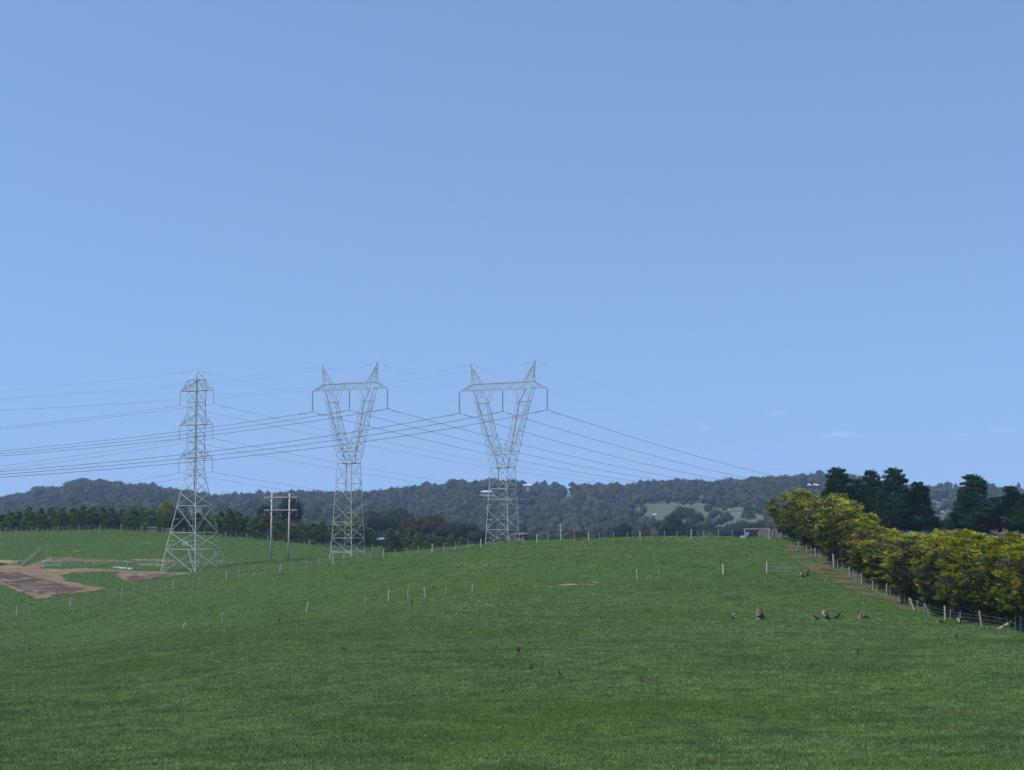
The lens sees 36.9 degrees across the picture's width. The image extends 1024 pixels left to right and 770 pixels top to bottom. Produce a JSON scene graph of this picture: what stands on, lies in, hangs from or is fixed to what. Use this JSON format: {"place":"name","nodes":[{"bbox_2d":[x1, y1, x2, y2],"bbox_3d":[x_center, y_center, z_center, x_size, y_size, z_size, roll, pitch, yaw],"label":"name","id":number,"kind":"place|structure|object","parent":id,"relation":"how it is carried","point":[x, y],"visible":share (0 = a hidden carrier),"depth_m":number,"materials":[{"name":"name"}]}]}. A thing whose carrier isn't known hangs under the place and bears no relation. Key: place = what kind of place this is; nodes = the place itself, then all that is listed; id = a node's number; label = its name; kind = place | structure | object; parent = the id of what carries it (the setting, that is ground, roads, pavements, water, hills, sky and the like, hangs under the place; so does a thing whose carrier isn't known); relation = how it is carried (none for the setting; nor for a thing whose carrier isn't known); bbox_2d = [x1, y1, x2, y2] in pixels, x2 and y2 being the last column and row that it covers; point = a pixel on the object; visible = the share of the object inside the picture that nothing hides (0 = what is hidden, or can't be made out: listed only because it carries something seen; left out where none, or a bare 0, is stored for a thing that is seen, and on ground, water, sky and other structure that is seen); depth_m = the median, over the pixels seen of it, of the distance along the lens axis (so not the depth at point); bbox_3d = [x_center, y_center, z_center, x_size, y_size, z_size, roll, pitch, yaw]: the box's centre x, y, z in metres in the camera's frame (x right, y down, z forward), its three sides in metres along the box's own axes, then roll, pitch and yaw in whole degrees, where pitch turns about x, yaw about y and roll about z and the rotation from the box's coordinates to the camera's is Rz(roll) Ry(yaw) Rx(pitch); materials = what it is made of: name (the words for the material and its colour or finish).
{"place":"outdoors","nodes":[
{"label":"outdoors","id":0,"kind":"place"},
{"bbox_2d":[50,557,118,562],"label":"bare soil","id":1,"kind":"structure","parent":0,"point":[68,559],"depth_m":388.62,"materials":[{"name":"soil"}]},
{"bbox_2d":[0,557,195,598],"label":"dirt track","id":2,"kind":"structure","parent":0,"point":[32,569],"depth_m":357.41,"materials":[{"name":"soil"}]},
{"bbox_2d":[0,572,85,595],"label":"mud","id":3,"kind":"structure","parent":2,"relation":"on","point":[19,578],"depth_m":319.96,"materials":[{"name":"soil"}]},
{"bbox_2d":[128,573,179,580],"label":"mud","id":4,"kind":"structure","parent":2,"relation":"on","point":[134,577],"depth_m":347.38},
{"bbox_2d":[0,529,1023,769],"bbox_3d":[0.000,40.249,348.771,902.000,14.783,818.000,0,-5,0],"label":"ground","id":5,"kind":"structure","parent":0,"point":[886,604],"depth_m":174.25,"materials":[{"name":"green plant"}]},
{"bbox_2d":[0,510,19,530],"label":"pine tree","id":6,"kind":"object","parent":5,"relation":"on","point":[10,516],"visible":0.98,"depth_m":458.83,"materials":[{"name":"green plant"}]},
{"bbox_2d":[17,506,39,529],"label":"pine tree","id":7,"kind":"object","parent":5,"relation":"on","point":[29,514],"visible":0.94,"depth_m":459.94,"materials":[{"name":"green plant"}]},
{"bbox_2d":[30,507,49,529],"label":"pine tree","id":8,"kind":"object","parent":5,"relation":"on","point":[38,516],"visible":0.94,"depth_m":459.85,"materials":[{"name":"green plant"}]},
{"bbox_2d":[39,506,63,529],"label":"pine tree","id":9,"kind":"object","parent":5,"relation":"on","point":[49,509],"visible":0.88,"depth_m":460.12,"materials":[{"name":"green plant"}]},
{"bbox_2d":[52,507,70,529],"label":"pine tree","id":10,"kind":"object","parent":5,"relation":"on","point":[62,516],"visible":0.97,"depth_m":458.74,"materials":[{"name":"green plant"}]},
{"bbox_2d":[63,506,81,529],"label":"pine tree","id":11,"kind":"object","parent":5,"relation":"on","point":[72,514],"visible":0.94,"depth_m":459.48,"materials":[{"name":"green plant"}]},
{"bbox_2d":[70,506,93,529],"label":"pine tree","id":12,"kind":"object","parent":5,"relation":"on","point":[81,513],"visible":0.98,"depth_m":458.43,"materials":[{"name":"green plant"}]},
{"bbox_2d":[80,506,104,529],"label":"pine tree","id":13,"kind":"object","parent":5,"relation":"on","point":[92,514],"visible":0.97,"depth_m":458.08,"materials":[{"name":"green plant"}]},
{"bbox_2d":[98,507,121,528],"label":"pine tree","id":14,"kind":"object","parent":5,"relation":"on","point":[112,514],"visible":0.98,"depth_m":458.63,"materials":[{"name":"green plant"}]},
{"bbox_2d":[121,506,139,529],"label":"pine tree","id":15,"kind":"object","parent":5,"relation":"on","point":[127,522],"visible":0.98,"depth_m":458.65,"materials":[{"name":"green plant"}]},
{"bbox_2d":[130,507,152,529],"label":"pine tree","id":16,"kind":"object","parent":5,"relation":"on","point":[141,511],"visible":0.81,"depth_m":459.69,"materials":[{"name":"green plant"}]},
{"bbox_2d":[140,509,161,530],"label":"pine tree","id":17,"kind":"object","parent":5,"relation":"on","point":[145,525],"visible":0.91,"depth_m":457.80,"materials":[{"name":"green plant"}]},
{"bbox_2d":[68,558,245,566],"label":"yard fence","id":18,"kind":"object","parent":5,"relation":"on","point":[158,563],"visible":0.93,"depth_m":377.50,"materials":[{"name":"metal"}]},
{"bbox_2d":[154,501,178,530],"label":"golden conifer","id":19,"kind":"object","parent":5,"relation":"on","point":[166,516],"visible":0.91,"depth_m":457.04,"materials":[{"name":"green plant"}]},
{"bbox_2d":[0,526,372,549],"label":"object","id":20,"kind":"object","parent":5,"relation":"on","point":[183,531],"visible":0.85,"depth_m":453.88,"materials":[{"name":"plant"}]},
{"bbox_2d":[161,370,224,571],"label":"transmission tower","id":21,"kind":"structure","parent":5,"relation":"on","point":[196,391],"depth_m":371.50,"materials":[{"name":"metal"}]},
{"bbox_2d":[184,512,208,531],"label":"pine tree","id":22,"kind":"object","parent":5,"relation":"on","point":[198,517],"visible":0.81,"depth_m":458.35,"materials":[{"name":"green plant"}]},
{"bbox_2d":[206,513,223,534],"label":"pine tree","id":23,"kind":"object","parent":5,"relation":"on","point":[208,528],"visible":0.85,"depth_m":458.03,"materials":[{"name":"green plant"}]},
{"bbox_2d":[219,509,241,535],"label":"pine tree","id":24,"kind":"object","parent":5,"relation":"on","point":[227,520],"visible":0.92,"depth_m":458.21,"materials":[{"name":"green plant"}]},
{"bbox_2d":[225,510,247,536],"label":"pine tree","id":25,"kind":"object","parent":5,"relation":"on","point":[238,516],"visible":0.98,"depth_m":458.95,"materials":[{"name":"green plant"}]},
{"bbox_2d":[243,516,266,537],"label":"pine tree","id":26,"kind":"object","parent":5,"relation":"on","point":[253,521],"visible":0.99,"depth_m":458.10,"materials":[{"name":"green plant"}]},
{"bbox_2d":[255,513,269,538],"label":"pine tree","id":27,"kind":"object","parent":5,"relation":"on","point":[264,520],"visible":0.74,"depth_m":460.46,"materials":[{"name":"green plant"}]},
{"bbox_2d":[254,502,276,538],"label":"broad tree","id":28,"kind":"object","parent":5,"relation":"on","point":[260,511],"visible":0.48,"depth_m":525.85,"materials":[{"name":"green plant"}]},
{"bbox_2d":[264,516,284,538],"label":"pine tree","id":29,"kind":"object","parent":5,"relation":"on","point":[274,528],"visible":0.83,"depth_m":459.16,"materials":[{"name":"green plant"}]},
{"bbox_2d":[264,493,297,559],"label":"twin pole structure","id":30,"kind":"object","parent":5,"relation":"on","point":[271,497],"visible":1,"depth_m":383.15,"materials":[{"name":"wood"}]},
{"bbox_2d":[273,519,294,540],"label":"pine tree","id":31,"kind":"object","parent":5,"relation":"on","point":[284,526],"visible":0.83,"depth_m":459.85,"materials":[{"name":"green plant"}]},
{"bbox_2d":[275,494,302,524],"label":"broad tree","id":32,"kind":"object","parent":5,"relation":"on","point":[294,506],"visible":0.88,"depth_m":516.66,"materials":[{"name":"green plant"}]},
{"bbox_2d":[290,523,312,542],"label":"pine tree","id":33,"kind":"object","parent":5,"relation":"on","point":[302,528],"visible":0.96,"depth_m":459.27,"materials":[{"name":"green plant"}]},
{"bbox_2d":[301,521,324,543],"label":"pine tree","id":34,"kind":"object","parent":5,"relation":"on","point":[313,527],"visible":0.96,"depth_m":458.42,"materials":[{"name":"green plant"}]},
{"bbox_2d":[311,521,332,544],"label":"pine tree","id":35,"kind":"object","parent":5,"relation":"on","point":[320,537],"visible":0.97,"depth_m":458.26,"materials":[{"name":"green plant"}]},
{"bbox_2d":[311,362,387,559],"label":"transmission tower","id":36,"kind":"structure","parent":5,"relation":"on","point":[349,446],"depth_m":374.77,"materials":[{"name":"metal"}]},
{"bbox_2d":[4,412,771,495],"bbox_3d":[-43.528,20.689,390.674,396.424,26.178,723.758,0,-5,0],"label":"conductor","id":37,"kind":"object","parent":36,"relation":"hanging from","point":[361,424],"visible":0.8,"depth_m":385.35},
{"bbox_2d":[0,410,781,494],"bbox_3d":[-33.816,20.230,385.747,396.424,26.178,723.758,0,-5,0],"label":"conductor","id":38,"kind":"object","parent":36,"relation":"hanging from","point":[367,415],"visible":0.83,"depth_m":374.57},
{"bbox_2d":[4,409,784,492],"bbox_3d":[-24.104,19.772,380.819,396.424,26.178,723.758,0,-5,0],"label":"conductor","id":39,"kind":"object","parent":36,"relation":"hanging from","point":[355,414],"visible":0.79,"depth_m":357.47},
{"bbox_2d":[337,514,361,547],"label":"golden conifer","id":40,"kind":"object","parent":5,"relation":"on","point":[347,529],"visible":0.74,"depth_m":456.72,"materials":[{"name":"green plant"}]},
{"bbox_2d":[2,530,732,616],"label":"ridge fence","id":41,"kind":"object","parent":5,"relation":"on","point":[536,539],"visible":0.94,"depth_m":233.56,"materials":[{"name":"metal"}]},
{"bbox_2d":[358,527,379,547],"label":"pine tree","id":42,"kind":"object","parent":5,"relation":"on","point":[369,539],"visible":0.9,"depth_m":459.93,"materials":[{"name":"green plant"}]},
{"bbox_2d":[353,508,388,534],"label":"gum tree","id":43,"kind":"object","parent":5,"relation":"on","point":[370,517],"visible":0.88,"depth_m":633.70,"materials":[{"name":"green plant"}]},
{"bbox_2d":[381,528,399,551],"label":"pine tree","id":44,"kind":"object","parent":5,"relation":"on","point":[389,539],"visible":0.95,"depth_m":426.93,"materials":[{"name":"green plant"}]},
{"bbox_2d":[377,503,414,535],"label":"gum tree","id":45,"kind":"object","parent":5,"relation":"on","point":[396,516],"visible":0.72,"depth_m":641.78,"materials":[{"name":"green plant"}]},
{"bbox_2d":[391,528,408,551],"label":"pine tree","id":46,"kind":"object","parent":5,"relation":"on","point":[401,535],"visible":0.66,"depth_m":428.88,"materials":[{"name":"green plant"}]},
{"bbox_2d":[399,514,417,536],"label":"broad tree","id":47,"kind":"object","parent":5,"relation":"on","point":[405,526],"visible":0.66,"depth_m":595.92,"materials":[{"name":"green plant"}]},
{"bbox_2d":[409,532,424,549],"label":"pine tree","id":48,"kind":"object","parent":5,"relation":"on","point":[418,540],"visible":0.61,"depth_m":417.04,"materials":[{"name":"green plant"}]},
{"bbox_2d":[409,513,455,538],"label":"broad tree","id":49,"kind":"object","parent":5,"relation":"on","point":[430,521],"visible":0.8,"depth_m":554.31,"materials":[{"name":"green plant"}]},
{"bbox_2d":[142,564,723,631],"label":"old fence","id":50,"kind":"object","parent":5,"relation":"on","point":[445,592],"visible":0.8,"depth_m":185.84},
{"bbox_2d":[433,525,463,540],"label":"broad tree","id":51,"kind":"object","parent":5,"relation":"on","point":[445,532],"visible":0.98,"depth_m":525.80,"materials":[{"name":"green plant"}]},
{"bbox_2d":[454,524,480,542],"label":"broad tree","id":52,"kind":"object","parent":5,"relation":"on","point":[467,530],"visible":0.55,"depth_m":535.14,"materials":[{"name":"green plant"}]},
{"bbox_2d":[467,530,490,543],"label":"broad tree","id":53,"kind":"object","parent":5,"relation":"on","point":[476,536],"visible":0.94,"depth_m":515.74,"materials":[{"name":"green plant"}]},
{"bbox_2d":[459,361,547,542],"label":"transmission tower","id":54,"kind":"structure","parent":5,"relation":"on","point":[518,430],"depth_m":354.94,"materials":[{"name":"metal"}]},
{"bbox_2d":[0,413,790,491],"bbox_3d":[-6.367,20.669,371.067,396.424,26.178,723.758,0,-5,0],"label":"conductor","id":55,"kind":"object","parent":54,"relation":"hanging from","point":[370,429],"visible":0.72,"depth_m":327.55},
{"bbox_2d":[0,411,836,493],"bbox_3d":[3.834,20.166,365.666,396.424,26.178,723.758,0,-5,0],"label":"conductor","id":56,"kind":"object","parent":54,"relation":"hanging from","point":[381,433],"visible":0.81,"depth_m":310.74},
{"bbox_2d":[0,410,876,494],"bbox_3d":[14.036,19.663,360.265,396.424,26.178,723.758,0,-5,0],"label":"conductor","id":57,"kind":"object","parent":54,"relation":"hanging from","point":[394,437],"visible":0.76,"depth_m":295.66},
{"bbox_2d":[610,522,632,537],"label":"broad tree","id":58,"kind":"object","parent":5,"relation":"on","point":[620,531],"visible":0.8,"depth_m":615.09,"materials":[{"name":"green plant"}]},
{"bbox_2d":[631,523,655,536],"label":"broad tree","id":59,"kind":"object","parent":5,"relation":"on","point":[643,529],"visible":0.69,"depth_m":595.58,"materials":[{"name":"green plant"}]},
{"bbox_2d":[655,513,686,536],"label":"broad tree","id":60,"kind":"object","parent":5,"relation":"on","point":[670,525],"visible":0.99,"depth_m":595.04,"materials":[{"name":"green plant"}]},
{"bbox_2d":[682,520,697,536],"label":"broad tree","id":61,"kind":"object","parent":5,"relation":"on","point":[688,526],"visible":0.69,"depth_m":605.00,"materials":[{"name":"green plant"}]},
{"bbox_2d":[739,520,774,536],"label":"broad tree","id":62,"kind":"object","parent":5,"relation":"on","point":[754,532],"visible":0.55,"depth_m":754.66,"materials":[{"name":"green plant"}]},
{"bbox_2d":[758,527,783,537],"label":"timber yard panel","id":63,"kind":"object","parent":5,"relation":"on","point":[766,534],"visible":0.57,"depth_m":239.52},
{"bbox_2d":[764,488,811,538],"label":"golden cypress","id":64,"kind":"object","parent":5,"relation":"on","point":[775,512],"visible":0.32,"depth_m":234.71,"materials":[{"name":"yellow plant"}]},
{"bbox_2d":[777,490,815,539],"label":"golden cypress","id":65,"kind":"object","parent":5,"relation":"on","point":[792,500],"visible":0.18,"depth_m":229.33,"materials":[{"name":"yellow plant"}]},
{"bbox_2d":[780,493,818,544],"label":"golden cypress","id":66,"kind":"object","parent":5,"relation":"on","point":[787,516],"visible":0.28,"depth_m":223.15,"materials":[{"name":"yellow plant"}]},
{"bbox_2d":[789,496,829,548],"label":"golden cypress","id":67,"kind":"object","parent":5,"relation":"on","point":[805,540],"visible":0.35,"depth_m":217.83,"materials":[{"name":"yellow plant"}]},
{"bbox_2d":[795,498,840,552],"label":"golden cypress","id":68,"kind":"object","parent":5,"relation":"on","point":[802,531],"visible":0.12,"depth_m":212.60,"materials":[{"name":"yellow plant"}]},
{"bbox_2d":[809,496,862,559],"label":"golden cypress","id":69,"kind":"object","parent":5,"relation":"on","point":[816,514],"visible":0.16,"depth_m":200.73,"materials":[{"name":"yellow plant"}]},
{"bbox_2d":[804,493,867,551],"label":"golden cypress","id":70,"kind":"object","parent":5,"relation":"on","point":[814,505],"visible":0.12,"depth_m":206.73,"materials":[{"name":"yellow plant"}]},
{"bbox_2d":[820,466,863,518],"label":"dark cypress","id":71,"kind":"object","parent":5,"relation":"on","point":[839,477],"visible":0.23,"depth_m":260.73,"materials":[{"name":"green plant"}]},
{"bbox_2d":[813,501,880,563],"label":"golden cypress","id":72,"kind":"object","parent":5,"relation":"on","point":[830,520],"visible":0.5,"depth_m":195.21,"materials":[{"name":"green plant"}]},
{"bbox_2d":[837,516,879,572],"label":"golden cypress","id":73,"kind":"object","parent":5,"relation":"on","point":[864,521],"visible":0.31,"depth_m":190.41,"materials":[{"name":"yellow plant"}]},
{"bbox_2d":[845,524,896,576],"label":"golden cypress","id":74,"kind":"object","parent":5,"relation":"on","point":[857,536],"visible":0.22,"depth_m":185.20,"materials":[{"name":"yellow plant"}]},
{"bbox_2d":[854,469,890,525],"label":"dark cypress","id":75,"kind":"object","parent":5,"relation":"on","point":[866,495],"visible":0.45,"depth_m":262.40,"materials":[{"name":"green plant"}]},
{"bbox_2d":[846,526,899,579],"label":"golden cypress","id":76,"kind":"object","parent":5,"relation":"on","point":[862,551],"visible":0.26,"depth_m":179.88,"materials":[{"name":"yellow plant"}]},
{"bbox_2d":[857,529,901,588],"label":"golden cypress","id":77,"kind":"object","parent":5,"relation":"on","point":[866,545],"visible":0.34,"depth_m":174.63,"materials":[{"name":"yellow plant"}]},
{"bbox_2d":[863,532,924,593],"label":"golden cypress","id":78,"kind":"object","parent":5,"relation":"on","point":[870,558],"visible":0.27,"depth_m":168.73,"materials":[{"name":"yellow plant"}]},
{"bbox_2d":[872,467,925,534],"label":"dark cypress","id":79,"kind":"object","parent":5,"relation":"on","point":[892,508],"visible":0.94,"depth_m":257.74,"materials":[{"name":"green plant"}]},
{"bbox_2d":[880,533,934,593],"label":"golden cypress","id":80,"kind":"object","parent":5,"relation":"on","point":[912,537],"visible":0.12,"depth_m":164.47,"materials":[{"name":"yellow plant"}]},
{"bbox_2d":[798,541,1022,631],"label":"hedge fence","id":81,"kind":"object","parent":5,"relation":"on","point":[1008,624],"visible":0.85,"depth_m":154.91,"materials":[{"name":"wood"}]},
{"bbox_2d":[881,534,946,604],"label":"golden cypress","id":82,"kind":"object","parent":5,"relation":"on","point":[898,559],"visible":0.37,"depth_m":158.83,"materials":[{"name":"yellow plant"}]},
{"bbox_2d":[901,481,943,532],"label":"dark cypress","id":83,"kind":"object","parent":5,"relation":"on","point":[920,493],"visible":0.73,"depth_m":259.82,"materials":[{"name":"green plant"}]},
{"bbox_2d":[908,529,974,611],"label":"golden cypress","id":84,"kind":"object","parent":5,"relation":"on","point":[931,546],"visible":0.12,"depth_m":154.20,"materials":[{"name":"yellow plant"}]},
{"bbox_2d":[908,528,988,615],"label":"golden cypress","id":85,"kind":"object","parent":5,"relation":"on","point":[926,573],"visible":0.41,"depth_m":148.93,"materials":[{"name":"green plant"}]},
{"bbox_2d":[932,529,998,619],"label":"golden cypress","id":86,"kind":"object","parent":5,"relation":"on","point":[943,563],"visible":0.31,"depth_m":144.50,"materials":[{"name":"yellow plant"}]},
{"bbox_2d":[939,473,1007,532],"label":"dark cypress","id":87,"kind":"object","parent":5,"relation":"on","point":[966,513],"visible":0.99,"depth_m":253.38,"materials":[{"name":"green plant"}]},
{"bbox_2d":[938,540,1011,622],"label":"golden cypress","id":88,"kind":"object","parent":5,"relation":"on","point":[958,599],"visible":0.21,"depth_m":139.72,"materials":[{"name":"yellow plant"}]},
{"bbox_2d":[959,535,1014,623],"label":"golden cypress","id":89,"kind":"object","parent":5,"relation":"on","point":[982,597],"visible":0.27,"depth_m":134.50,"materials":[{"name":"yellow plant"}]},
{"bbox_2d":[973,530,1023,626],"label":"golden cypress","id":90,"kind":"object","parent":5,"relation":"on","point":[987,562],"visible":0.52,"depth_m":130.07,"materials":[{"name":"green plant"}]},
{"bbox_2d":[989,485,1023,532],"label":"dark cypress","id":91,"kind":"object","parent":5,"relation":"on","point":[1010,497],"visible":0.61,"depth_m":255.86,"materials":[{"name":"green plant"}]},
{"bbox_2d":[990,533,1023,624],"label":"golden cypress","id":92,"kind":"object","parent":5,"relation":"on","point":[1000,573],"visible":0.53,"depth_m":125.61,"materials":[{"name":"yellow plant"}]},
{"bbox_2d":[1002,553,1023,611],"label":"golden cypress","id":93,"kind":"object","parent":5,"relation":"on","point":[1018,563],"visible":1,"depth_m":121.68,"materials":[{"name":"yellow plant"}]},
{"bbox_2d":[1006,493,1023,532],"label":"dark cypress","id":94,"kind":"object","parent":5,"relation":"on","point":[1019,521],"visible":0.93,"depth_m":253.68,"materials":[{"name":"green plant"}]},
{"bbox_2d":[0,0,1023,496],"label":"sky","id":95,"kind":"structure","parent":0,"point":[786,224],"materials":[{"name":"blue"}]},
{"bbox_2d":[187,488,949,544],"bbox_3d":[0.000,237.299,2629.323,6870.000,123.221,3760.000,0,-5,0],"label":"hills","id":96,"kind":"structure","parent":0,"point":[665,507],"depth_m":1356.92,"materials":[{"name":"plant"}]},
{"bbox_2d":[0,472,1023,543],"bbox_3d":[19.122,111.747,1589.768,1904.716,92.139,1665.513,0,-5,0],"label":"forest","id":97,"kind":"object","parent":96,"relation":"on","point":[597,515],"visible":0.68,"depth_m":1482.33,"materials":[{"name":"plant"}]},
{"bbox_2d":[671,506,693,521],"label":"broad tree","id":98,"kind":"object","parent":96,"relation":"on","point":[684,513],"visible":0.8,"depth_m":1042.01,"materials":[{"name":"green plant"}]},
{"bbox_2d":[694,522,719,534],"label":"broad tree","id":99,"kind":"object","parent":96,"relation":"on","point":[709,527],"visible":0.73,"depth_m":794.31,"materials":[{"name":"green plant"}]},
{"bbox_2d":[717,523,743,536],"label":"broad tree","id":100,"kind":"object","parent":96,"relation":"on","point":[728,529],"visible":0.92,"depth_m":773.24,"materials":[{"name":"green plant"}]},
{"bbox_2d":[784,544,917,610],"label":"bare soil","id":101,"kind":"structure","parent":0,"point":[813,567],"depth_m":186.81,"materials":[{"name":"soil"}]},
{"bbox_2d":[791,537,1023,625],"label":"bare soil","id":102,"kind":"structure","parent":0,"point":[996,622],"depth_m":144.43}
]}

